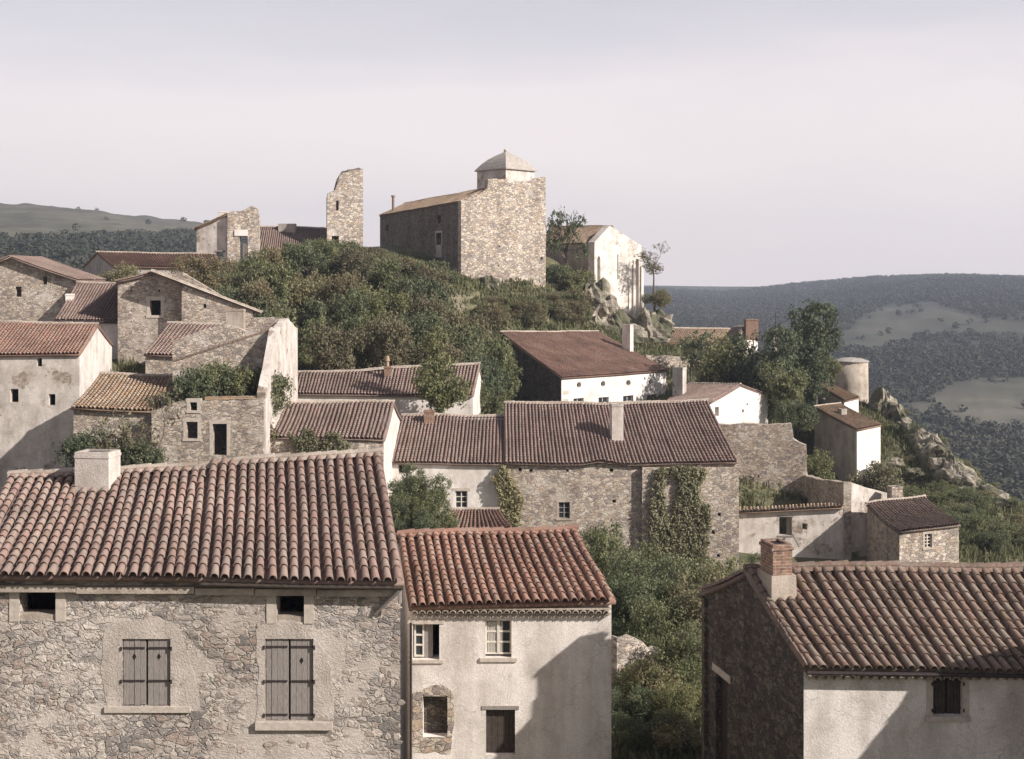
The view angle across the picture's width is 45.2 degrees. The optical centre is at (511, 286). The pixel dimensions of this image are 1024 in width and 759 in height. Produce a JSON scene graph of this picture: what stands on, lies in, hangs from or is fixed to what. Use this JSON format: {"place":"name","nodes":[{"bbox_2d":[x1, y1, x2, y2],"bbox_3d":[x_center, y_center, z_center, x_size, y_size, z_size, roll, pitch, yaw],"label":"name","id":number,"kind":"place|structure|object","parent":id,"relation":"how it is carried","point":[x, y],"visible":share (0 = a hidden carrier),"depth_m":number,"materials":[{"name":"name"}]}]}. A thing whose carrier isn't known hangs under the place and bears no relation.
{"place":"outdoors","nodes":[
{"label":"outdoors","id":0,"kind":"place"},
{"bbox_2d":[0,203,1023,758],"bbox_3d":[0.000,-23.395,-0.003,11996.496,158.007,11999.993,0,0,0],"label":"ground","id":1,"kind":"structure","parent":0,"point":[982,397],"depth_m":607.27,"materials":[{"name":"plant"}]},
{"bbox_2d":[0,255,106,321],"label":"stone house","id":2,"kind":"structure","parent":1,"relation":"on","point":[35,288],"depth_m":104.50,"materials":[{"name":"stone"}]},
{"bbox_2d":[0,320,112,492],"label":"tall white house","id":3,"kind":"structure","parent":1,"relation":"on","point":[65,363],"depth_m":82.24,"materials":[{"name":"paint"}]},
{"bbox_2d":[54,427,112,468],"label":"bush","id":4,"kind":"object","parent":1,"relation":"on","point":[79,442],"visible":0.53,"depth_m":66.98,"materials":[{"name":"green plant"}]},
{"bbox_2d":[54,281,117,358],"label":"white house","id":5,"kind":"structure","parent":1,"relation":"on","point":[91,301],"depth_m":98.60,"materials":[{"name":"tile"}]},
{"bbox_2d":[95,260,140,281],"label":"bush","id":6,"kind":"object","parent":1,"relation":"on","point":[124,270],"visible":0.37,"depth_m":117.94,"materials":[{"name":"green plant"}]},
{"bbox_2d":[71,371,172,463],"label":"corner house","id":7,"kind":"structure","parent":1,"relation":"on","point":[106,393],"depth_m":74.38,"materials":[{"name":"tile"}]},
{"bbox_2d":[106,436,167,465],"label":"bush","id":8,"kind":"object","parent":1,"relation":"on","point":[151,457],"visible":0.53,"depth_m":65.88,"materials":[{"name":"green plant"}]},
{"bbox_2d":[102,385,186,464],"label":"tree","id":9,"kind":"object","parent":1,"relation":"on","point":[127,434],"visible":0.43,"depth_m":66.72,"materials":[{"name":"green plant"}]},
{"bbox_2d":[81,251,220,276],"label":"long low house","id":10,"kind":"structure","parent":1,"relation":"on","point":[101,262],"depth_m":127.94,"materials":[{"name":"tile"}]},
{"bbox_2d":[143,321,221,373],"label":"roofed shed","id":11,"kind":"structure","parent":1,"relation":"on","point":[158,354],"depth_m":85.83,"materials":[{"name":"tile"}]},
{"bbox_2d":[115,269,262,365],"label":"gabled stone house","id":12,"kind":"structure","parent":1,"relation":"on","point":[152,302],"depth_m":95.20,"materials":[{"name":"stone"}]},
{"bbox_2d":[165,251,235,290],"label":"bush","id":13,"kind":"object","parent":1,"relation":"on","point":[204,275],"visible":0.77,"depth_m":116.89,"materials":[{"name":"green plant"}]},
{"bbox_2d":[0,447,404,758],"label":"stone house","id":14,"kind":"structure","parent":1,"relation":"on","point":[244,607],"depth_m":26.32,"materials":[{"name":"tile"}]},
{"bbox_2d":[152,317,297,463],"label":"roofless house","id":15,"kind":"structure","parent":1,"relation":"on","point":[268,345],"depth_m":73.76,"materials":[{"name":"stone"}]},
{"bbox_2d":[162,361,238,409],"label":"bush","id":16,"kind":"object","parent":15,"relation":"attached to","point":[192,386],"visible":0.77,"depth_m":73.56,"materials":[{"name":"green plant"}]},
{"bbox_2d":[194,356,257,436],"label":"bush","id":17,"kind":"object","parent":15,"relation":"on","point":[241,377],"visible":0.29,"depth_m":74.38,"materials":[{"name":"green plant"}]},
{"bbox_2d":[223,363,296,419],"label":"bush","id":18,"kind":"object","parent":15,"relation":"on","point":[280,383],"visible":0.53,"depth_m":74.91,"materials":[{"name":"green plant"}]},
{"bbox_2d":[193,206,259,263],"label":"ruined lodge","id":19,"kind":"structure","parent":1,"relation":"on","point":[224,231],"depth_m":134.38,"materials":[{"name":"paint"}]},
{"bbox_2d":[209,282,276,314],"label":"bush","id":20,"kind":"object","parent":1,"relation":"on","point":[262,304],"visible":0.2,"depth_m":105.94,"materials":[{"name":"green plant"}]},
{"bbox_2d":[236,272,277,316],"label":"bush","id":21,"kind":"object","parent":1,"relation":"on","point":[261,285],"visible":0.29,"depth_m":106.13,"materials":[{"name":"green plant"}]},
{"bbox_2d":[238,245,294,312],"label":"bush","id":22,"kind":"object","parent":1,"relation":"on","point":[275,276],"visible":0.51,"depth_m":111.39,"materials":[{"name":"green plant"}]},
{"bbox_2d":[260,224,325,250],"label":"ruin range","id":23,"kind":"structure","parent":1,"relation":"on","point":[279,235],"depth_m":143.26,"materials":[{"name":"tile"}]},
{"bbox_2d":[263,303,328,364],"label":"bush","id":24,"kind":"object","parent":1,"relation":"on","point":[306,330],"visible":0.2,"depth_m":102.03,"materials":[{"name":"green plant"}]},
{"bbox_2d":[272,239,333,282],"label":"bush","id":25,"kind":"object","parent":1,"relation":"on","point":[306,255],"visible":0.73,"depth_m":120.14,"materials":[{"name":"green plant"}]},
{"bbox_2d":[286,267,336,311],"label":"bush","id":26,"kind":"object","parent":1,"relation":"on","point":[302,290],"visible":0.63,"depth_m":113.76,"materials":[{"name":"green plant"}]},
{"bbox_2d":[303,321,367,372],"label":"bush","id":27,"kind":"object","parent":1,"relation":"on","point":[332,358],"visible":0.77,"depth_m":98.55,"materials":[{"name":"green plant"}]},
{"bbox_2d":[270,399,401,495],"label":"house","id":28,"kind":"structure","parent":1,"relation":"on","point":[366,423],"depth_m":76.81,"materials":[{"name":"tile"}]},
{"bbox_2d":[287,427,351,452],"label":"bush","id":29,"kind":"object","parent":28,"relation":"attached to","point":[310,441],"visible":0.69,"depth_m":73.38,"materials":[{"name":"green plant"}]},
{"bbox_2d":[301,282,372,353],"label":"bush","id":30,"kind":"object","parent":1,"relation":"on","point":[344,311],"visible":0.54,"depth_m":105.92,"materials":[{"name":"green plant"}]},
{"bbox_2d":[326,168,362,250],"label":"ruined turret","id":31,"kind":"object","parent":1,"relation":"on","point":[344,209],"visible":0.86,"depth_m":140.19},
{"bbox_2d":[324,266,364,316],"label":"bush","id":32,"kind":"object","parent":1,"relation":"on","point":[342,285],"visible":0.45,"depth_m":113.37,"materials":[{"name":"green plant"}]},
{"bbox_2d":[328,244,377,295],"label":"bush","id":33,"kind":"object","parent":1,"relation":"on","point":[348,258],"visible":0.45,"depth_m":118.90,"materials":[{"name":"green plant"}]},
{"bbox_2d":[358,247,402,304],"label":"bush","id":34,"kind":"object","parent":1,"relation":"on","point":[377,280],"visible":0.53,"depth_m":121.13,"materials":[{"name":"green plant"}]},
{"bbox_2d":[351,280,411,333],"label":"bush","id":35,"kind":"object","parent":1,"relation":"on","point":[377,307],"visible":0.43,"depth_m":112.05,"materials":[{"name":"green plant"}]},
{"bbox_2d":[355,309,415,371],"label":"bush","id":36,"kind":"object","parent":1,"relation":"on","point":[392,333],"visible":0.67,"depth_m":100.78,"materials":[{"name":"green plant"}]},
{"bbox_2d":[298,356,482,417],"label":"terrace house","id":37,"kind":"structure","parent":1,"relation":"on","point":[395,384],"depth_m":92.72,"materials":[{"name":"tile"}]},
{"bbox_2d":[387,462,431,521],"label":"bush","id":38,"kind":"object","parent":1,"relation":"on","point":[397,486],"visible":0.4,"depth_m":60.62,"materials":[{"name":"green plant"}]},
{"bbox_2d":[389,497,440,538],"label":"bush","id":39,"kind":"object","parent":1,"relation":"on","point":[420,522],"visible":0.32,"depth_m":57.19,"materials":[{"name":"green plant"}]},
{"bbox_2d":[389,472,451,528],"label":"bush","id":40,"kind":"object","parent":1,"relation":"on","point":[431,494],"visible":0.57,"depth_m":58.89,"materials":[{"name":"green plant"}]},
{"bbox_2d":[386,271,455,318],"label":"bush","id":41,"kind":"object","parent":1,"relation":"on","point":[424,285],"visible":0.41,"depth_m":119.13,"materials":[{"name":"green plant"}]},
{"bbox_2d":[399,291,447,328],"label":"bush","id":42,"kind":"object","parent":1,"relation":"on","point":[416,307],"visible":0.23,"depth_m":113.02,"materials":[{"name":"green plant"}]},
{"bbox_2d":[401,307,453,364],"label":"bush","id":43,"kind":"object","parent":1,"relation":"on","point":[418,324],"visible":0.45,"depth_m":105.71,"materials":[{"name":"green plant"}]},
{"bbox_2d":[409,264,450,314],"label":"bush","id":44,"kind":"object","parent":1,"relation":"on","point":[427,271],"visible":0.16,"depth_m":123.78,"materials":[{"name":"green plant"}]},
{"bbox_2d":[408,494,460,528],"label":"bush","id":45,"kind":"object","parent":1,"relation":"on","point":[444,521],"visible":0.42,"depth_m":57.72,"materials":[{"name":"green plant"}]},
{"bbox_2d":[406,335,465,367],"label":"bush","id":46,"kind":"object","parent":1,"relation":"on","point":[451,352],"visible":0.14,"depth_m":101.33,"materials":[{"name":"green plant"}]},
{"bbox_2d":[409,324,473,412],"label":"tree","id":47,"kind":"object","parent":1,"relation":"on","point":[436,389],"visible":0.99,"depth_m":87.50,"materials":[{"name":"green plant"}]},
{"bbox_2d":[392,410,505,513],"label":"white wing","id":48,"kind":"structure","parent":1,"relation":"on","point":[465,453],"depth_m":80.52,"materials":[{"name":"tile"}]},
{"bbox_2d":[413,319,486,363],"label":"bush","id":49,"kind":"object","parent":1,"relation":"on","point":[471,338],"visible":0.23,"depth_m":106.02,"materials":[{"name":"green plant"}]},
{"bbox_2d":[379,177,545,286],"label":"castle hall","id":50,"kind":"structure","parent":1,"relation":"on","point":[495,228],"depth_m":142.80,"materials":[{"name":"stone"}]},
{"bbox_2d":[440,307,490,358],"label":"bush","id":51,"kind":"object","parent":1,"relation":"on","point":[453,318],"visible":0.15,"depth_m":119.38,"materials":[{"name":"green plant"}]},
{"bbox_2d":[441,507,512,527],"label":"lean to","id":52,"kind":"object","parent":1,"relation":"on","point":[478,517],"visible":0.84,"depth_m":67.93,"materials":[{"name":"red tile"}]},
{"bbox_2d":[459,353,513,406],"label":"bush","id":53,"kind":"object","parent":1,"relation":"on","point":[487,379],"visible":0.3,"depth_m":98.23,"materials":[{"name":"green plant"}]},
{"bbox_2d":[480,382,515,413],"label":"bush","id":54,"kind":"object","parent":1,"relation":"on","point":[493,407],"visible":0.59,"depth_m":96.59,"materials":[{"name":"green plant"}]},
{"bbox_2d":[477,330,524,399],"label":"bush","id":55,"kind":"object","parent":1,"relation":"on","point":[504,354],"visible":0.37,"depth_m":119.69,"materials":[{"name":"green plant"}]},
{"bbox_2d":[395,524,615,758],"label":"plastered house","id":56,"kind":"structure","parent":1,"relation":"on","point":[506,632],"depth_m":32.23,"materials":[{"name":"white paint"}]},
{"bbox_2d":[485,620,510,653],"bbox_3d":[-0.356,9.217,32.377,0.685,0.920,0.074,0,0,0],"label":"window","id":57,"kind":"structure","parent":56,"relation":"in","point":[497,632],"depth_m":32.37,"materials":[{"name":"paint"}]},
{"bbox_2d":[486,710,514,752],"bbox_3d":[-0.302,11.711,32.412,0.758,1.155,0.040,0,0,0],"label":"door","id":58,"kind":"structure","parent":56,"relation":"in","point":[491,715],"depth_m":32.39,"materials":[{"name":"brown wood"}]},
{"bbox_2d":[474,148,536,188],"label":"domed tower","id":59,"kind":"structure","parent":1,"relation":"on","point":[509,167],"depth_m":152.07,"materials":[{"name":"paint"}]},
{"bbox_2d":[0,207,1023,503],"bbox_3d":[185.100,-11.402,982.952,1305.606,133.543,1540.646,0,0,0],"label":"woods","id":60,"kind":"object","parent":1,"relation":"on","point":[996,457],"visible":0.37,"depth_m":620.18,"materials":[{"name":"plant"}]},
{"bbox_2d":[112,249,1023,758],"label":"grass","id":61,"kind":"structure","parent":1,"relation":"on","point":[974,551],"depth_m":119.40,"materials":[{"name":"plant"}]},
{"bbox_2d":[546,206,589,264],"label":"tree","id":62,"kind":"object","parent":1,"relation":"on","point":[559,243],"visible":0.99,"depth_m":147.17,"materials":[{"name":"green plant"}]},
{"bbox_2d":[556,262,595,291],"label":"bush","id":63,"kind":"object","parent":1,"relation":"on","point":[572,280],"visible":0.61,"depth_m":144.81,"materials":[{"name":"green plant"}]},
{"bbox_2d":[499,324,667,401],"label":"round window house","id":64,"kind":"structure","parent":1,"relation":"on","point":[557,365],"depth_m":126.02,"materials":[{"name":"paint"}]},
{"bbox_2d":[546,225,643,318],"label":"church","id":65,"kind":"structure","parent":1,"relation":"on","point":[614,262],"depth_m":153.15,"materials":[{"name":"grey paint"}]},
{"bbox_2d":[504,398,738,572],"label":"long house","id":66,"kind":"structure","parent":1,"relation":"on","point":[633,445],"depth_m":79.21,"materials":[{"name":"stone"}]},
{"bbox_2d":[490,464,523,526],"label":"ivy","id":67,"kind":"object","parent":66,"relation":"attached to","point":[509,503],"visible":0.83,"depth_m":78.76,"materials":[{"name":"green plant"}]},
{"bbox_2d":[646,464,712,571],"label":"ivy","id":68,"kind":"object","parent":66,"relation":"attached to","point":[678,530],"visible":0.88,"depth_m":78.59,"materials":[{"name":"green plant"}]},
{"bbox_2d":[581,278,674,344],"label":"rock outcrop","id":69,"kind":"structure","parent":1,"relation":"on","point":[657,325],"depth_m":145.82,"materials":[{"name":"stone"}]},
{"bbox_2d":[611,683,655,734],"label":"bush","id":70,"kind":"object","parent":1,"relation":"on","point":[638,708],"visible":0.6,"depth_m":38.52,"materials":[{"name":"green plant"}]},
{"bbox_2d":[611,634,665,709],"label":"stone wall","id":71,"kind":"structure","parent":1,"relation":"on","point":[626,649],"depth_m":41.73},
{"bbox_2d":[583,518,696,608],"bbox_3d":[6.009,14.885,59.883,6.559,6.637,6.301,0,0,-7],"label":"bush","id":72,"kind":"object","parent":1,"relation":"on","point":[598,548],"visible":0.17,"depth_m":60.88,"materials":[{"name":"green plant"}]},
{"bbox_2d":[603,549,686,636],"bbox_3d":[5.087,14.234,52.168,4.258,5.755,4.719,0,0,-30],"label":"bush","id":73,"kind":"object","parent":1,"relation":"on","point":[620,564],"visible":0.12,"depth_m":52.96,"materials":[{"name":"green plant"}]},
{"bbox_2d":[611,593,685,646],"bbox_3d":[4.351,13.645,46.051,4.128,4.348,4.297,0,0,38],"label":"bush","id":74,"kind":"object","parent":1,"relation":"on","point":[621,623],"visible":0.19,"depth_m":45.82,"materials":[{"name":"green plant"}]},
{"bbox_2d":[619,656,682,720],"bbox_3d":[4.457,13.443,39.863,2.207,2.895,2.003,0,0,1],"label":"bush","id":75,"kind":"object","parent":1,"relation":"on","point":[662,675],"visible":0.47,"depth_m":39.64,"materials":[{"name":"green plant"}]},
{"bbox_2d":[611,707,692,755],"bbox_3d":[4.061,13.525,36.874,2.378,1.831,2.145,0,0,-14],"label":"bush","id":76,"kind":"object","parent":1,"relation":"on","point":[641,734],"visible":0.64,"depth_m":36.47,"materials":[{"name":"green plant"}]},
{"bbox_2d":[606,566,700,648],"bbox_3d":[6.093,14.091,49.924,5.127,5.188,4.925,0,0,-37],"label":"bush","id":77,"kind":"object","parent":1,"relation":"on","point":[627,586],"visible":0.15,"depth_m":50.07,"materials":[{"name":"green plant"}]},
{"bbox_2d":[611,632,701,719],"bbox_3d":[4.928,13.303,40.613,3.436,3.620,3.577,0,0,9],"label":"bush","id":78,"kind":"object","parent":1,"relation":"on","point":[694,667],"visible":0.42,"depth_m":40.56,"materials":[{"name":"green plant"}]},
{"bbox_2d":[628,598,701,678],"bbox_3d":[5.572,13.451,44.179,3.368,4.108,3.039,0,0,31],"label":"bush","id":79,"kind":"object","parent":1,"relation":"on","point":[652,635],"visible":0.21,"depth_m":44.59,"materials":[{"name":"green plant"}]},
{"bbox_2d":[634,552,704,602],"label":"bush","id":80,"kind":"object","parent":1,"relation":"on","point":[672,571],"visible":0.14,"depth_m":56.80,"materials":[{"name":"green plant"}]},
{"bbox_2d":[649,710,701,755],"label":"bush","id":81,"kind":"object","parent":1,"relation":"on","point":[667,734],"visible":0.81,"depth_m":36.19,"materials":[{"name":"green plant"}]},
{"bbox_2d":[651,680,701,737],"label":"bush","id":82,"kind":"object","parent":1,"relation":"on","point":[686,700],"visible":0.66,"depth_m":38.06,"materials":[{"name":"green plant"}]},
{"bbox_2d":[656,625,701,693],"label":"bush","id":83,"kind":"object","parent":1,"relation":"on","point":[683,635],"visible":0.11,"depth_m":41.51,"materials":[{"name":"green plant"}]},
{"bbox_2d":[663,579,705,637],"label":"bush","id":84,"kind":"object","parent":1,"relation":"on","point":[691,604],"visible":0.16,"depth_m":45.62,"materials":[{"name":"green plant"}]},
{"bbox_2d":[654,327,730,347],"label":"tiled house","id":85,"kind":"structure","parent":1,"relation":"on","point":[683,332],"depth_m":152.54,"materials":[{"name":"tile"}]},
{"bbox_2d":[660,564,731,609],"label":"bush","id":86,"kind":"object","parent":1,"relation":"on","point":[710,578],"visible":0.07,"depth_m":50.38,"materials":[{"name":"green plant"}]},
{"bbox_2d":[678,551,744,588],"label":"bush","id":87,"kind":"object","parent":1,"relation":"on","point":[729,564],"visible":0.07,"depth_m":58.62,"materials":[{"name":"green plant"}]},
{"bbox_2d":[682,326,748,373],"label":"tree","id":88,"kind":"object","parent":1,"relation":"on","point":[692,345],"visible":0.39,"depth_m":126.92,"materials":[{"name":"green plant"}]},
{"bbox_2d":[667,367,768,423],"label":"gable end house","id":89,"kind":"structure","parent":1,"relation":"on","point":[732,403],"depth_m":111.06,"materials":[{"name":"white paint"}]},
{"bbox_2d":[687,329,789,409],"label":"bush","id":90,"kind":"object","parent":1,"relation":"on","point":[710,368],"visible":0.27,"depth_m":121.42,"materials":[{"name":"green plant"}]},
{"bbox_2d":[721,319,757,350],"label":"chimneyed house","id":91,"kind":"structure","parent":1,"relation":"on","point":[749,327],"depth_m":149.06,"materials":[{"name":"white paint"}]},
{"bbox_2d":[718,323,805,423],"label":"tree","id":92,"kind":"object","parent":1,"relation":"on","point":[783,346],"visible":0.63,"depth_m":118.02,"materials":[{"name":"green plant"}]},
{"bbox_2d":[719,422,806,496],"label":"terrace wall","id":93,"kind":"structure","parent":1,"relation":"on","point":[774,454],"depth_m":92.12,"materials":[{"name":"stone"}]},
{"bbox_2d":[756,358,810,418],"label":"tree","id":94,"kind":"object","parent":1,"relation":"on","point":[783,388],"visible":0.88,"depth_m":112.54,"materials":[{"name":"green plant"}]},
{"bbox_2d":[739,473,850,559],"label":"ruined barn","id":95,"kind":"structure","parent":1,"relation":"on","point":[824,516],"depth_m":83.90,"materials":[{"name":"paint"}]},
{"bbox_2d":[772,398,819,437],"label":"bush","id":96,"kind":"object","parent":1,"relation":"on","point":[796,414],"visible":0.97,"depth_m":108.03,"materials":[{"name":"green plant"}]},
{"bbox_2d":[777,298,843,422],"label":"tree","id":97,"kind":"object","parent":1,"relation":"on","point":[815,352],"visible":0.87,"depth_m":122.88,"materials":[{"name":"green plant"}]},
{"bbox_2d":[807,446,834,479],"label":"shrub","id":98,"kind":"object","parent":1,"relation":"on","point":[817,469],"visible":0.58,"depth_m":98.07,"materials":[{"name":"green plant"}]},
{"bbox_2d":[818,381,859,411],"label":"little white house","id":99,"kind":"structure","parent":1,"relation":"on","point":[848,399],"depth_m":126.38,"materials":[{"name":"paint"}]},
{"bbox_2d":[813,402,881,482],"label":"tower like house","id":100,"kind":"structure","parent":1,"relation":"on","point":[849,438],"depth_m":114.57,"materials":[{"name":"paint"}]},
{"bbox_2d":[834,357,868,402],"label":"round tower","id":101,"kind":"structure","parent":1,"relation":"on","point":[852,375],"depth_m":134.37,"materials":[{"name":"stone"}]},
{"bbox_2d":[696,538,1023,758],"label":"gabled house","id":102,"kind":"structure","parent":1,"relation":"on","point":[847,659],"depth_m":28.22,"materials":[{"name":"tile"}]},
{"bbox_2d":[721,677,726,758],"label":"door","id":103,"kind":"structure","parent":102,"relation":"in","point":[723,683],"depth_m":32.26,"materials":[{"name":"brown wood"}]},
{"bbox_2d":[844,481,886,556],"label":"yard wall","id":104,"kind":"structure","parent":1,"relation":"on","point":[861,496],"depth_m":84.75,"materials":[{"name":"paint"}]},
{"bbox_2d":[844,458,907,496],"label":"shrub","id":105,"kind":"object","parent":1,"relation":"on","point":[879,480],"visible":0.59,"depth_m":106.13,"materials":[{"name":"green plant"}]},
{"bbox_2d":[865,485,960,562],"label":"stone barn","id":106,"kind":"structure","parent":1,"relation":"on","point":[918,528],"depth_m":79.19,"materials":[{"name":"stone"}]},
{"bbox_2d":[974,529,1010,552],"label":"shrub","id":107,"kind":"object","parent":1,"relation":"on","point":[987,538],"visible":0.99,"depth_m":89.35,"materials":[{"name":"green plant"}]},
{"bbox_2d":[0,0,1023,286],"label":"sky","id":108,"kind":"structure","parent":0,"point":[767,143],"materials":[{"name":"white"}]},
{"bbox_2d":[868,386,1010,507],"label":"cliff","id":109,"kind":"structure","parent":0,"point":[926,445],"depth_m":116.20,"materials":[{"name":"stone"}]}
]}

